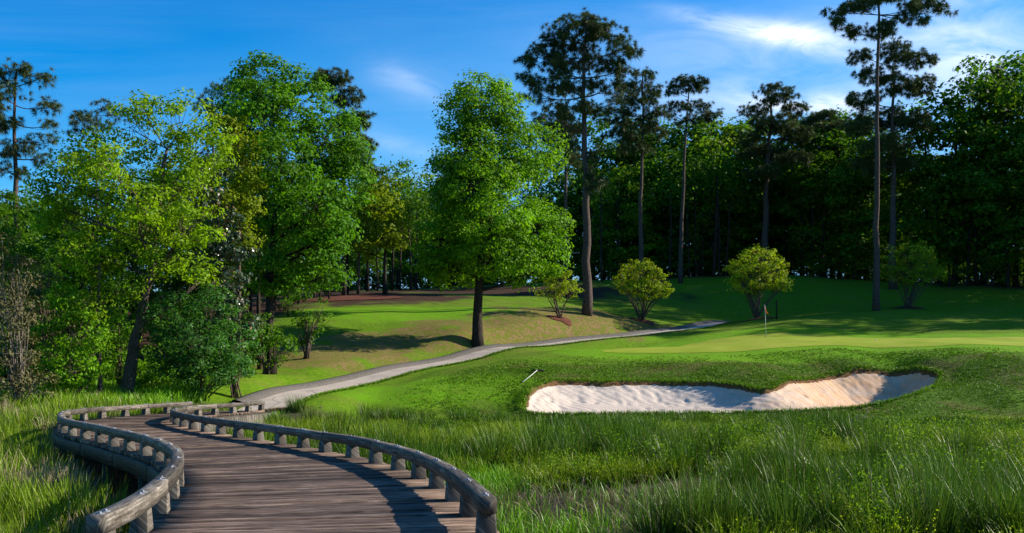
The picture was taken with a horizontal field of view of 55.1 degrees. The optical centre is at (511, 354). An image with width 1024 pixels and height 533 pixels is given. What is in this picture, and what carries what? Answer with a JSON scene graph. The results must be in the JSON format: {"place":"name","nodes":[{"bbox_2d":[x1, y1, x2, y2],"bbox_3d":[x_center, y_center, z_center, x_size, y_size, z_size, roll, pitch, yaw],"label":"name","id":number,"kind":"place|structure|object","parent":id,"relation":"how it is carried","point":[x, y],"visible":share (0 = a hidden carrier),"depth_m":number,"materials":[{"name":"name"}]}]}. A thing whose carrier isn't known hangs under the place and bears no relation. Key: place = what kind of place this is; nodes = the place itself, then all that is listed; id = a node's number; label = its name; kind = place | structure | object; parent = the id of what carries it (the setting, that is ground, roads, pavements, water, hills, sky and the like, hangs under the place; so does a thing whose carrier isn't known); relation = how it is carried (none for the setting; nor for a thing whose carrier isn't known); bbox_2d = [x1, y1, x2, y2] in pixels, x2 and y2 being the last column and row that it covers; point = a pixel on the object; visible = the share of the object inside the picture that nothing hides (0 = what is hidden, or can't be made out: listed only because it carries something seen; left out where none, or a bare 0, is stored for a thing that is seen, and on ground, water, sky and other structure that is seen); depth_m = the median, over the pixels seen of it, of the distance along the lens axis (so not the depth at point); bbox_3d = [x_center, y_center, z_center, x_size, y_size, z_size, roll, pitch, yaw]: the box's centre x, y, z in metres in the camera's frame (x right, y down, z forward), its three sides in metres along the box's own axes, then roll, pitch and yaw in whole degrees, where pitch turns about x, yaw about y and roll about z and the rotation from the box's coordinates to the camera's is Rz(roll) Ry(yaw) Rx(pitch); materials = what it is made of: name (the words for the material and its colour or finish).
{"place":"outdoors","nodes":[
{"label":"outdoors","id":0,"kind":"place"},
{"bbox_2d":[231,322,724,416],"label":"cart path","id":1,"kind":"structure","parent":0,"point":[274,401],"depth_m":53.77,"materials":[{"name":"concrete"}]},
{"bbox_2d":[232,320,728,402],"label":"path kerb","id":2,"kind":"structure","parent":1,"relation":"on","point":[260,394],"depth_m":59.23,"materials":[{"name":"concrete"}]},
{"bbox_2d":[0,274,1023,532],"bbox_3d":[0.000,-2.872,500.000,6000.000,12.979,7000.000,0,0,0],"label":"ground","id":3,"kind":"structure","parent":0,"point":[418,324],"depth_m":66.91,"materials":[{"name":"green plant"}]},
{"bbox_2d":[0,232,61,403],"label":"twiggy thicket","id":4,"kind":"object","parent":3,"relation":"on","point":[17,386],"visible":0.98,"depth_m":35.87,"materials":[{"name":"brown plant"}]},
{"bbox_2d":[0,204,63,357],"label":"forest tree","id":5,"kind":"object","parent":3,"relation":"on","point":[18,229],"visible":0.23,"depth_m":52.23,"materials":[{"name":"green plant"}]},
{"bbox_2d":[0,56,64,237],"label":"pine tree","id":6,"kind":"object","parent":3,"relation":"on","point":[13,150],"visible":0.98,"depth_m":59.77,"materials":[{"name":"green plant"}]},
{"bbox_2d":[0,228,73,370],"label":"forest tree","id":7,"kind":"object","parent":3,"relation":"on","point":[27,250],"visible":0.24,"depth_m":47.03,"materials":[{"name":"green plant"}]},
{"bbox_2d":[0,190,81,348],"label":"forest tree","id":8,"kind":"object","parent":3,"relation":"on","point":[15,209],"visible":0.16,"depth_m":57.82,"materials":[{"name":"green plant"}]},
{"bbox_2d":[8,254,76,391],"bbox_3d":[-19.348,-1.120,40.486,2.590,6.034,2.203,0,0,-32],"label":"bush","id":9,"kind":"object","parent":3,"relation":"on","point":[47,284],"visible":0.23,"depth_m":40.28,"materials":[{"name":"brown plant"}]},
{"bbox_2d":[23,277,116,397],"bbox_3d":[-17.567,-0.548,38.618,4.021,5.074,2.780,0,0,26],"label":"bush","id":10,"kind":"object","parent":3,"relation":"on","point":[85,365],"visible":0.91,"depth_m":38.36,"materials":[{"name":"green plant"}]},
{"bbox_2d":[8,182,151,351],"bbox_3d":[-25.625,-4.539,58.044,8.255,11.188,6.871,0,0,-1],"label":"forest tree","id":11,"kind":"object","parent":3,"relation":"on","point":[113,285],"visible":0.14,"depth_m":57.65,"materials":[{"name":"green plant"}]},
{"bbox_2d":[0,389,172,532],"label":"dry bank grass","id":12,"kind":"structure","parent":3,"relation":"on","point":[55,470],"depth_m":19.10,"materials":[{"name":"green plant"}]},
{"bbox_2d":[45,229,148,392],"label":"young tree","id":13,"kind":"object","parent":3,"relation":"on","point":[88,271],"visible":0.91,"depth_m":39.49,"materials":[{"name":"green plant"}]},
{"bbox_2d":[64,97,129,301],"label":"pine tree","id":14,"kind":"object","parent":3,"relation":"on","point":[80,116],"visible":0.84,"depth_m":64.69,"materials":[{"name":"green plant"}]},
{"bbox_2d":[77,299,131,383],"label":"forest tree","id":15,"kind":"object","parent":3,"relation":"on","point":[113,307],"visible":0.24,"depth_m":45.95,"materials":[{"name":"green plant"}]},
{"bbox_2d":[0,383,242,532],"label":"bank grass","id":16,"kind":"structure","parent":3,"relation":"on","point":[20,499],"depth_m":19.32,"materials":[{"name":"green plant"}]},
{"bbox_2d":[0,364,255,412],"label":"undergrowth","id":17,"kind":"object","parent":3,"relation":"on","point":[172,392],"visible":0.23,"depth_m":39.91,"materials":[{"name":"green plant"}]},
{"bbox_2d":[22,87,239,393],"bbox_3d":[-15.855,-4.578,39.864,8.682,13.334,7.083,0,0,0],"label":"willow tree","id":18,"kind":"object","parent":3,"relation":"on","point":[104,164],"visible":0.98,"depth_m":40.45,"materials":[{"name":"green plant"}]},
{"bbox_2d":[95,310,179,389],"bbox_3d":[-16.381,-0.051,43.074,4.080,3.772,2.996,0,0,0],"label":"bush","id":19,"kind":"object","parent":3,"relation":"on","point":[140,375],"visible":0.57,"depth_m":42.90,"materials":[{"name":"green plant"}]},
{"bbox_2d":[84,169,193,332],"bbox_3d":[-23.260,-5.438,60.017,6.434,12.242,6.717,0,0,28],"label":"forest tree","id":20,"kind":"object","parent":3,"relation":"on","point":[177,284],"visible":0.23,"depth_m":59.27,"materials":[{"name":"green plant"}]},
{"bbox_2d":[119,166,233,331],"bbox_3d":[-21.260,-5.834,62.106,7.384,12.024,8.872,0,0,-43],"label":"forest tree","id":21,"kind":"object","parent":3,"relation":"on","point":[153,287],"visible":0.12,"depth_m":61.14,"materials":[{"name":"green plant"}]},
{"bbox_2d":[133,283,266,397],"bbox_3d":[-13.083,-0.565,41.188,4.319,4.823,4.914,0,0,34],"label":"bush","id":22,"kind":"object","parent":3,"relation":"on","point":[175,339],"visible":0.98,"depth_m":40.55,"materials":[{"name":"green plant"}]},
{"bbox_2d":[164,161,260,302],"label":"forest tree","id":23,"kind":"object","parent":3,"relation":"on","point":[245,260],"visible":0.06,"depth_m":65.13,"materials":[{"name":"green plant"}]},
{"bbox_2d":[188,77,243,320],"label":"pine tree","id":24,"kind":"object","parent":3,"relation":"on","point":[206,99],"visible":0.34,"depth_m":65.92,"materials":[{"name":"green plant"}]},
{"bbox_2d":[179,148,262,384],"bbox_3d":[-13.113,-3.886,44.264,3.773,10.899,2.900,0,0,0],"label":"magnolia tree","id":25,"kind":"object","parent":3,"relation":"on","point":[229,250],"visible":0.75,"depth_m":44.07,"materials":[{"name":"green plant"}]},
{"bbox_2d":[202,280,261,397],"bbox_3d":[-12.132,-0.661,42.739,2.592,5.158,2.117,0,0,-28],"label":"bush","id":26,"kind":"object","parent":3,"relation":"on","point":[236,387],"visible":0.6,"depth_m":42.74,"materials":[{"name":"green plant"}]},
{"bbox_2d":[192,111,271,377],"bbox_3d":[-13.370,-5.187,46.869,3.768,12.903,3.868,0,0,-35],"label":"broadleaf tree","id":27,"kind":"object","parent":3,"relation":"on","point":[252,179],"visible":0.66,"depth_m":46.57,"materials":[{"name":"green plant"}]},
{"bbox_2d":[229,312,302,374],"bbox_3d":[-13.060,-0.595,51.098,3.600,3.330,3.271,0,0,36],"label":"bush","id":28,"kind":"object","parent":3,"relation":"on","point":[267,339],"visible":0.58,"depth_m":50.82,"materials":[{"name":"green plant"}]},
{"bbox_2d":[52,400,499,532],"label":"boardwalk","id":29,"kind":"structure","parent":3,"relation":"on","point":[190,468],"depth_m":13.46,"materials":[{"name":"brown wood"}]},
{"bbox_2d":[201,50,377,373],"bbox_3d":[-11.529,-7.215,51.174,8.925,16.931,9.234,0,0,41],"label":"broadleaf tree","id":30,"kind":"object","parent":3,"relation":"on","point":[260,106],"visible":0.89,"depth_m":50.75,"materials":[{"name":"green plant"}]},
{"bbox_2d":[287,297,333,358],"bbox_3d":[-11.766,-1.544,57.243,2.723,3.620,1.686,0,0,0],"label":"bush","id":31,"kind":"object","parent":3,"relation":"on","point":[307,342],"visible":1,"depth_m":57.02,"materials":[{"name":"green plant"}]},
{"bbox_2d":[277,295,401,301],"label":"mulch bed","id":32,"kind":"object","parent":3,"relation":"on","point":[350,297],"visible":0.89,"depth_m":85.44,"materials":[{"name":"brown soil"}]},
{"bbox_2d":[304,66,380,295],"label":"pine tree","id":33,"kind":"object","parent":3,"relation":"on","point":[340,81],"visible":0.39,"depth_m":88.48,"materials":[{"name":"green plant"}]},
{"bbox_2d":[349,166,420,294],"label":"broadleaf tree","id":34,"kind":"object","parent":3,"relation":"on","point":[382,213],"visible":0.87,"depth_m":88.23,"materials":[{"name":"green plant"}]},
{"bbox_2d":[370,159,420,288],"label":"forest tree","id":35,"kind":"object","parent":3,"relation":"on","point":[397,271],"visible":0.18,"depth_m":115.59,"materials":[{"name":"green plant"}]},
{"bbox_2d":[368,156,435,290],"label":"forest tree","id":36,"kind":"object","parent":3,"relation":"on","point":[410,263],"visible":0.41,"depth_m":99.88,"materials":[{"name":"green plant"}]},
{"bbox_2d":[388,167,441,288],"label":"forest tree","id":37,"kind":"object","parent":3,"relation":"on","point":[405,268],"visible":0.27,"depth_m":111.35,"materials":[{"name":"green plant"}]},
{"bbox_2d":[204,321,739,415],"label":"path edge grass","id":38,"kind":"structure","parent":3,"relation":"on","point":[325,392],"depth_m":59.15,"materials":[{"name":"green plant"}]},
{"bbox_2d":[401,68,575,346],"bbox_3d":[-1.736,-9.648,66.078,10.631,18.544,10.349,0,0,40],"label":"oak tree","id":39,"kind":"object","parent":3,"relation":"on","point":[472,178],"visible":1,"depth_m":64.44,"materials":[{"name":"green plant"}]},
{"bbox_2d":[528,82,590,296],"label":"pine tree","id":40,"kind":"object","parent":3,"relation":"on","point":[571,158],"visible":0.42,"depth_m":92.71,"materials":[{"name":"green plant"}]},
{"bbox_2d":[535,267,584,318],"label":"crape myrtle","id":41,"kind":"object","parent":3,"relation":"on","point":[566,286],"visible":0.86,"depth_m":74.81,"materials":[{"name":"green plant"}]},
{"bbox_2d":[542,128,613,278],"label":"forest tree","id":42,"kind":"object","parent":3,"relation":"on","point":[560,192],"visible":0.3,"depth_m":121.60,"materials":[{"name":"green plant"}]},
{"bbox_2d":[513,5,645,315],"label":"pine tree","id":43,"kind":"object","parent":3,"relation":"on","point":[557,56],"visible":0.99,"depth_m":77.67,"materials":[{"name":"green plant"}]},
{"bbox_2d":[550,157,634,270],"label":"forest tree","id":44,"kind":"object","parent":3,"relation":"on","point":[558,205],"visible":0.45,"depth_m":117.47,"materials":[{"name":"green plant"}]},
{"bbox_2d":[557,108,637,279],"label":"forest tree","id":45,"kind":"object","parent":3,"relation":"on","point":[601,127],"visible":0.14,"depth_m":122.75,"materials":[{"name":"green plant"}]},
{"bbox_2d":[444,456,753,532],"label":"marsh grass","id":46,"kind":"structure","parent":3,"relation":"on","point":[492,481],"depth_m":18.11,"materials":[{"name":"green plant"}]},
{"bbox_2d":[556,160,650,281],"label":"forest tree","id":47,"kind":"object","parent":3,"relation":"on","point":[600,200],"visible":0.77,"depth_m":105.93,"materials":[{"name":"green plant"}]},
{"bbox_2d":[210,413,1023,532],"bbox_3d":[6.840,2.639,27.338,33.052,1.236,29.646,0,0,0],"label":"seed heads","id":48,"kind":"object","parent":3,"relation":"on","point":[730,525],"visible":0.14,"depth_m":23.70,"materials":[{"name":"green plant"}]},
{"bbox_2d":[211,408,1023,532],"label":"sedge grass","id":49,"kind":"structure","parent":3,"relation":"on","point":[615,477],"depth_m":23.33,"materials":[{"name":"green plant"}]},
{"bbox_2d":[567,137,667,279],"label":"forest tree","id":50,"kind":"object","parent":3,"relation":"on","point":[606,166],"visible":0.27,"depth_m":118.67,"materials":[{"name":"green plant"}]},
{"bbox_2d":[578,161,658,278],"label":"forest tree","id":51,"kind":"object","parent":3,"relation":"on","point":[630,216],"visible":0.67,"depth_m":111.36,"materials":[{"name":"green plant"}]},
{"bbox_2d":[227,392,1023,532],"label":"rushes","id":52,"kind":"object","parent":3,"relation":"on","point":[401,413],"visible":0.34,"depth_m":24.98,"materials":[{"name":"green plant"}]},
{"bbox_2d":[589,141,668,278],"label":"forest tree","id":53,"kind":"object","parent":3,"relation":"on","point":[625,182],"visible":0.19,"depth_m":118.68,"materials":[{"name":"green plant"}]},
{"bbox_2d":[599,65,671,296],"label":"pine tree","id":54,"kind":"object","parent":3,"relation":"on","point":[650,124],"visible":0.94,"depth_m":96.74,"materials":[{"name":"green plant"}]},
{"bbox_2d":[610,258,674,319],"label":"crape myrtle","id":55,"kind":"object","parent":3,"relation":"on","point":[633,283],"visible":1,"depth_m":81.08,"materials":[{"name":"green plant"}]},
{"bbox_2d":[623,194,669,276],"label":"forest tree","id":56,"kind":"object","parent":3,"relation":"on","point":[651,246],"visible":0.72,"depth_m":109.64,"materials":[{"name":"green plant"}]},
{"bbox_2d":[607,117,700,277],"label":"forest tree","id":57,"kind":"object","parent":3,"relation":"on","point":[664,229],"visible":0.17,"depth_m":119.28,"materials":[{"name":"green plant"}]},
{"bbox_2d":[628,157,710,277],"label":"forest tree","id":58,"kind":"object","parent":3,"relation":"on","point":[670,214],"visible":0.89,"depth_m":108.91,"materials":[{"name":"green plant"}]},
{"bbox_2d":[610,122,741,277],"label":"forest tree","id":59,"kind":"object","parent":3,"relation":"on","point":[662,153],"visible":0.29,"depth_m":115.73,"materials":[{"name":"green plant"}]},
{"bbox_2d":[336,409,1023,531],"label":"marsh herbs","id":60,"kind":"object","parent":3,"relation":"on","point":[861,483],"visible":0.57,"depth_m":24.92,"materials":[{"name":"green plant"}]},
{"bbox_2d":[645,146,726,276],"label":"forest tree","id":61,"kind":"object","parent":3,"relation":"on","point":[687,199],"visible":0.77,"depth_m":109.91,"materials":[{"name":"green plant"}]},
{"bbox_2d":[663,72,724,283],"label":"pine tree","id":62,"kind":"object","parent":3,"relation":"on","point":[696,87],"visible":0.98,"depth_m":104.80,"materials":[{"name":"green plant"}]},
{"bbox_2d":[652,114,735,275],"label":"forest tree","id":63,"kind":"object","parent":3,"relation":"on","point":[677,137],"visible":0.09,"depth_m":119.67,"materials":[{"name":"green plant"}]},
{"bbox_2d":[655,132,733,276],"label":"forest tree","id":64,"kind":"object","parent":3,"relation":"on","point":[695,219],"visible":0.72,"depth_m":110.91,"materials":[{"name":"green plant"}]},
{"bbox_2d":[683,212,717,275],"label":"forest tree","id":65,"kind":"object","parent":3,"relation":"on","point":[698,243],"visible":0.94,"depth_m":111.88,"materials":[{"name":"green plant"}]},
{"bbox_2d":[390,347,1023,418],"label":"rough turf","id":66,"kind":"structure","parent":3,"relation":"on","point":[785,378],"depth_m":49.41,"materials":[{"name":"green plant"}]},
{"bbox_2d":[673,143,746,275],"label":"forest tree","id":67,"kind":"object","parent":3,"relation":"on","point":[704,184],"visible":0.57,"depth_m":111.91,"materials":[{"name":"green plant"}]},
{"bbox_2d":[647,123,779,275],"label":"forest tree","id":68,"kind":"object","parent":3,"relation":"on","point":[754,207],"visible":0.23,"depth_m":117.67,"materials":[{"name":"green plant"}]},
{"bbox_2d":[666,134,760,275],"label":"forest tree","id":69,"kind":"object","parent":3,"relation":"on","point":[711,141],"visible":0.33,"depth_m":114.98,"materials":[{"name":"green plant"}]},
{"bbox_2d":[673,146,759,276],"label":"forest tree","id":70,"kind":"object","parent":3,"relation":"on","point":[715,235],"visible":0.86,"depth_m":109.87,"materials":[{"name":"green plant"}]},
{"bbox_2d":[688,136,754,275],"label":"forest tree","id":71,"kind":"object","parent":3,"relation":"on","point":[719,203],"visible":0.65,"depth_m":110.90,"materials":[{"name":"green plant"}]},
{"bbox_2d":[477,462,981,532],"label":"dead stems","id":72,"kind":"object","parent":3,"relation":"on","point":[552,490],"visible":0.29,"depth_m":19.06,"materials":[{"name":"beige plant"}]},
{"bbox_2d":[526,373,936,413],"bbox_3d":[11.732,1.964,47.111,23.724,2.225,8.516,0,0,-17],"label":"sand bunker","id":73,"kind":"object","parent":3,"relation":"on","point":[856,389],"visible":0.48,"depth_m":48.27},
{"bbox_2d":[706,144,762,275],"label":"forest tree","id":74,"kind":"object","parent":3,"relation":"on","point":[730,207],"visible":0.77,"depth_m":110.90,"materials":[{"name":"green plant"}]},
{"bbox_2d":[687,113,784,274],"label":"forest tree","id":75,"kind":"object","parent":3,"relation":"on","point":[731,132],"visible":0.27,"depth_m":118.02,"materials":[{"name":"green plant"}]},
{"bbox_2d":[722,243,792,317],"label":"crape myrtle","id":76,"kind":"object","parent":3,"relation":"on","point":[779,281],"visible":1,"depth_m":81.82,"materials":[{"name":"green plant"}]},
{"bbox_2d":[733,81,817,272],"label":"pine tree","id":77,"kind":"object","parent":3,"relation":"on","point":[760,121],"visible":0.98,"depth_m":110.20,"materials":[{"name":"green plant"}]},
{"bbox_2d":[735,158,844,274],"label":"forest tree","id":78,"kind":"object","parent":3,"relation":"on","point":[756,226],"visible":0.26,"depth_m":116.59,"materials":[{"name":"green plant"}]},
{"bbox_2d":[773,154,840,273],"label":"forest tree","id":79,"kind":"object","parent":3,"relation":"on","point":[810,191],"visible":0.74,"depth_m":111.83,"materials":[{"name":"green plant"}]},
{"bbox_2d":[744,119,872,274],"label":"forest tree","id":80,"kind":"object","parent":3,"relation":"on","point":[771,244],"visible":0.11,"depth_m":119.10,"materials":[{"name":"green plant"}]},
{"bbox_2d":[750,105,869,270],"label":"forest tree","id":81,"kind":"object","parent":3,"relation":"on","point":[807,150],"visible":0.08,"depth_m":117.02,"materials":[{"name":"green plant"}]},
{"bbox_2d":[602,332,1023,352],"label":"putting green","id":82,"kind":"object","parent":3,"relation":"on","point":[750,342],"visible":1,"depth_m":59.97,"materials":[{"name":"green plant"}]},
{"bbox_2d":[795,108,845,276],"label":"pine tree","id":83,"kind":"object","parent":3,"relation":"on","point":[815,119],"visible":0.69,"depth_m":115.11,"materials":[{"name":"green plant"}]},
{"bbox_2d":[768,151,879,276],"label":"forest tree","id":84,"kind":"object","parent":3,"relation":"on","point":[789,209],"visible":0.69,"depth_m":111.46,"materials":[{"name":"green plant"}]},
{"bbox_2d":[780,110,903,277],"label":"forest tree","id":85,"kind":"object","parent":3,"relation":"on","point":[829,137],"visible":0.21,"depth_m":113.56,"materials":[{"name":"green plant"}]},
{"bbox_2d":[778,117,914,278],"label":"forest tree","id":86,"kind":"object","parent":3,"relation":"on","point":[854,155],"visible":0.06,"depth_m":115.86,"materials":[{"name":"green plant"}]},
{"bbox_2d":[810,144,917,279],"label":"forest tree","id":87,"kind":"object","parent":3,"relation":"on","point":[830,199],"visible":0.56,"depth_m":109.55,"materials":[{"name":"green plant"}]},
{"bbox_2d":[835,35,940,289],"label":"pine tree","id":88,"kind":"object","parent":3,"relation":"on","point":[862,124],"visible":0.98,"depth_m":100.50,"materials":[{"name":"green plant"}]},
{"bbox_2d":[818,0,958,310],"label":"pine tree","id":89,"kind":"object","parent":3,"relation":"on","point":[913,8],"visible":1,"depth_m":84.80,"materials":[{"name":"green plant"}]},
{"bbox_2d":[852,131,949,275],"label":"forest tree","id":90,"kind":"object","parent":3,"relation":"on","point":[888,183],"visible":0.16,"depth_m":110.86,"materials":[{"name":"green plant"}]},
{"bbox_2d":[872,239,947,306],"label":"crape myrtle","id":91,"kind":"object","parent":3,"relation":"on","point":[917,272],"visible":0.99,"depth_m":87.06,"materials":[{"name":"green plant"}]},
{"bbox_2d":[861,107,980,282],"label":"forest tree","id":92,"kind":"object","parent":3,"relation":"on","point":[932,129],"visible":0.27,"depth_m":105.41,"materials":[{"name":"green plant"}]},
{"bbox_2d":[885,154,997,283],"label":"forest tree","id":93,"kind":"object","parent":3,"relation":"on","point":[914,224],"visible":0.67,"depth_m":103.48,"materials":[{"name":"green plant"}]},
{"bbox_2d":[880,68,1022,283],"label":"forest tree","id":94,"kind":"object","parent":3,"relation":"on","point":[949,102],"visible":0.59,"depth_m":103.34,"materials":[{"name":"green plant"}]},
{"bbox_2d":[934,238,971,286],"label":"forest tree","id":95,"kind":"object","parent":3,"relation":"on","point":[948,258],"visible":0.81,"depth_m":102.84,"materials":[{"name":"green plant"}]},
{"bbox_2d":[925,130,1009,285],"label":"forest tree","id":96,"kind":"object","parent":3,"relation":"on","point":[968,257],"visible":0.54,"depth_m":102.87,"materials":[{"name":"green plant"}]},
{"bbox_2d":[928,111,1020,284],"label":"forest tree","id":97,"kind":"object","parent":3,"relation":"on","point":[972,134],"visible":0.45,"depth_m":102.96,"materials":[{"name":"green plant"}]},
{"bbox_2d":[926,85,1023,283],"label":"forest tree","id":98,"kind":"object","parent":3,"relation":"on","point":[1002,143],"visible":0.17,"depth_m":104.50,"materials":[{"name":"green plant"}]},
{"bbox_2d":[937,54,1023,285],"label":"forest tree","id":99,"kind":"object","parent":3,"relation":"on","point":[1005,84],"visible":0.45,"depth_m":103.35,"materials":[{"name":"green plant"}]},
{"bbox_2d":[943,49,1023,250],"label":"forest tree","id":100,"kind":"object","parent":3,"relation":"on","point":[1015,63],"visible":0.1,"depth_m":108.36,"materials":[{"name":"green plant"}]},
{"bbox_2d":[944,90,1023,285],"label":"forest tree","id":101,"kind":"object","parent":3,"relation":"on","point":[1013,116],"visible":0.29,"depth_m":104.61,"materials":[{"name":"green plant"}]},
{"bbox_2d":[950,151,1023,286],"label":"forest tree","id":102,"kind":"object","parent":3,"relation":"on","point":[988,205],"visible":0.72,"depth_m":99.27,"materials":[{"name":"green plant"}]},
{"bbox_2d":[1004,124,1023,218],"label":"forest tree","id":103,"kind":"object","parent":3,"relation":"on","point":[1020,143],"visible":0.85,"depth_m":98.58,"materials":[{"name":"green plant"}]},
{"bbox_2d":[0,0,1023,289],"label":"sky","id":104,"kind":"structure","parent":0,"point":[403,54],"materials":[{"name":"blue"}]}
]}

